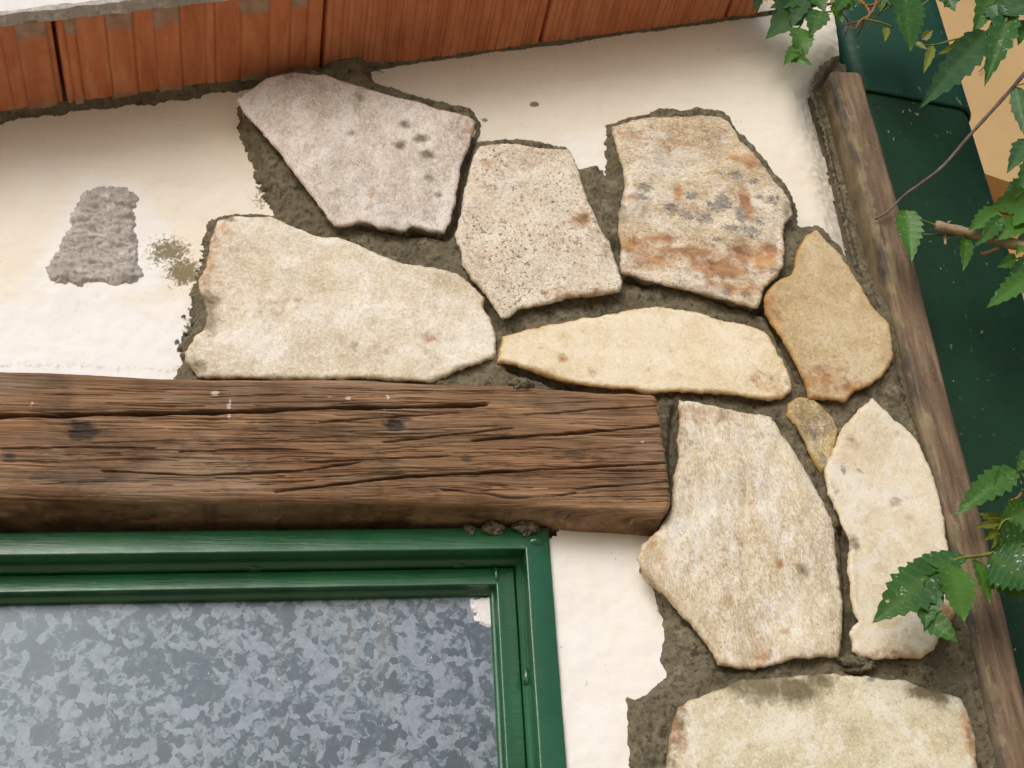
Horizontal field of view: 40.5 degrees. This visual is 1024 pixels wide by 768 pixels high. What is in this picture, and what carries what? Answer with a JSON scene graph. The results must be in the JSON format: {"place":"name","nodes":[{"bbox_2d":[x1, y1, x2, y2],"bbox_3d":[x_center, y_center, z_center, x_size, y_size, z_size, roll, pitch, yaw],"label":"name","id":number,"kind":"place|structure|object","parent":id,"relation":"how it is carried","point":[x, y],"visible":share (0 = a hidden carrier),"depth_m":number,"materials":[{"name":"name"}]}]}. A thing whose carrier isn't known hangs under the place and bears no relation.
{"place":"outdoors","nodes":[
{"label":"outdoors","id":0,"kind":"place"},
{"bbox_2d":[763,0,1023,298],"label":"neighbour house","id":1,"kind":"structure","parent":0,"point":[997,132],"depth_m":4.71,"materials":[{"name":"beige paint"}]},
{"label":"ground","id":2,"kind":"structure","parent":0,"visible":0},
{"bbox_2d":[0,0,996,767],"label":"house wall","id":3,"kind":"structure","parent":2,"relation":"on","point":[664,216],"depth_m":1.54,"materials":[{"name":"white paint"}]},
{"bbox_2d":[0,527,566,767],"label":"window","id":4,"kind":"structure","parent":3,"relation":"attached to","point":[379,648],"depth_m":1.34,"materials":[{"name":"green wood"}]},
{"bbox_2d":[463,524,475,534],"bbox_3d":[-0.043,0.149,1.405,0.013,0.013,0.014,-7,-31,5],"label":"mortar lump","id":5,"kind":"object","parent":4,"relation":"on","point":[469,529],"visible":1,"depth_m":1.40,"materials":[{"name":"grey concrete"}]},
{"bbox_2d":[481,520,505,534],"bbox_3d":[-0.019,0.148,1.410,0.026,0.018,0.022,2,-32,-10],"label":"mortar lump","id":6,"kind":"object","parent":4,"relation":"on","point":[491,527],"visible":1,"depth_m":1.40,"materials":[{"name":"grey concrete"}]},
{"bbox_2d":[511,520,539,536],"bbox_3d":[0.013,0.148,1.417,0.032,0.024,0.026,2,-32,-10],"label":"mortar lump","id":7,"kind":"object","parent":4,"relation":"on","point":[525,528],"visible":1,"depth_m":1.41,"materials":[{"name":"grey concrete"}]},
{"bbox_2d":[0,372,669,539],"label":"lintel beam","id":8,"kind":"structure","parent":3,"relation":"attached to","point":[86,453],"depth_m":1.38,"materials":[{"name":"brown wood"}]},
{"bbox_2d":[506,377,534,388],"bbox_3d":[0.009,0.002,1.460,0.032,0.020,0.024,2,-32,-10],"label":"mortar lump","id":9,"kind":"object","parent":8,"relation":"on","point":[521,383],"visible":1,"depth_m":1.45,"materials":[{"name":"grey concrete"}]},
{"bbox_2d":[0,0,762,110],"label":"roof eave","id":10,"kind":"object","parent":3,"relation":"attached to","point":[77,51],"visible":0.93,"depth_m":1.63,"materials":[{"name":"red wood"}]},
{"bbox_2d":[835,654,877,675],"bbox_3d":[0.343,0.279,1.381,0.043,0.021,0.021,2,-32,-10],"label":"mortar lump","id":11,"kind":"object","parent":3,"relation":"on","point":[854,664],"visible":1,"depth_m":1.38,"materials":[{"name":"grey concrete"}]},
{"bbox_2d":[753,0,960,73],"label":"climbing vine","id":12,"kind":"object","parent":3,"relation":"attached to","point":[788,15],"visible":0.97,"depth_m":1.82,"materials":[{"name":"green plant"}]},
{"bbox_2d":[821,71,1023,767],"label":"corner post","id":13,"kind":"object","parent":3,"relation":"attached to","point":[871,195],"visible":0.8,"depth_m":1.58,"materials":[{"name":"brown wood"}]},
{"bbox_2d":[875,72,1023,219],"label":"dry twig","id":14,"kind":"object","parent":13,"relation":"attached to","point":[985,117],"visible":0.99,"depth_m":1.75,"materials":[{"name":"brown wood"}]},
{"bbox_2d":[894,177,1023,308],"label":"cut vine cane","id":15,"kind":"object","parent":13,"relation":"attached to","point":[998,229],"visible":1,"depth_m":1.65,"materials":[{"name":"green plant"}]},
{"bbox_2d":[833,0,1023,694],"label":"downpipe","id":16,"kind":"object","parent":3,"relation":"attached to","point":[979,347],"visible":0.42,"depth_m":1.77,"materials":[{"name":"green metal"}]},
{"bbox_2d":[872,492,1023,642],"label":"climbing vine","id":17,"kind":"object","parent":3,"relation":"attached to","point":[922,585],"visible":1,"depth_m":1.37,"materials":[{"name":"green plant"}]},
{"bbox_2d":[919,0,1023,197],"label":"climbing vine","id":18,"kind":"object","parent":3,"relation":"attached to","point":[967,52],"visible":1,"depth_m":1.80,"materials":[{"name":"green plant"}]},
{"bbox_2d":[954,450,1023,516],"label":"climbing vine","id":19,"kind":"object","parent":3,"relation":"attached to","point":[995,483],"visible":1,"depth_m":1.47,"materials":[{"name":"green plant"}]}
]}

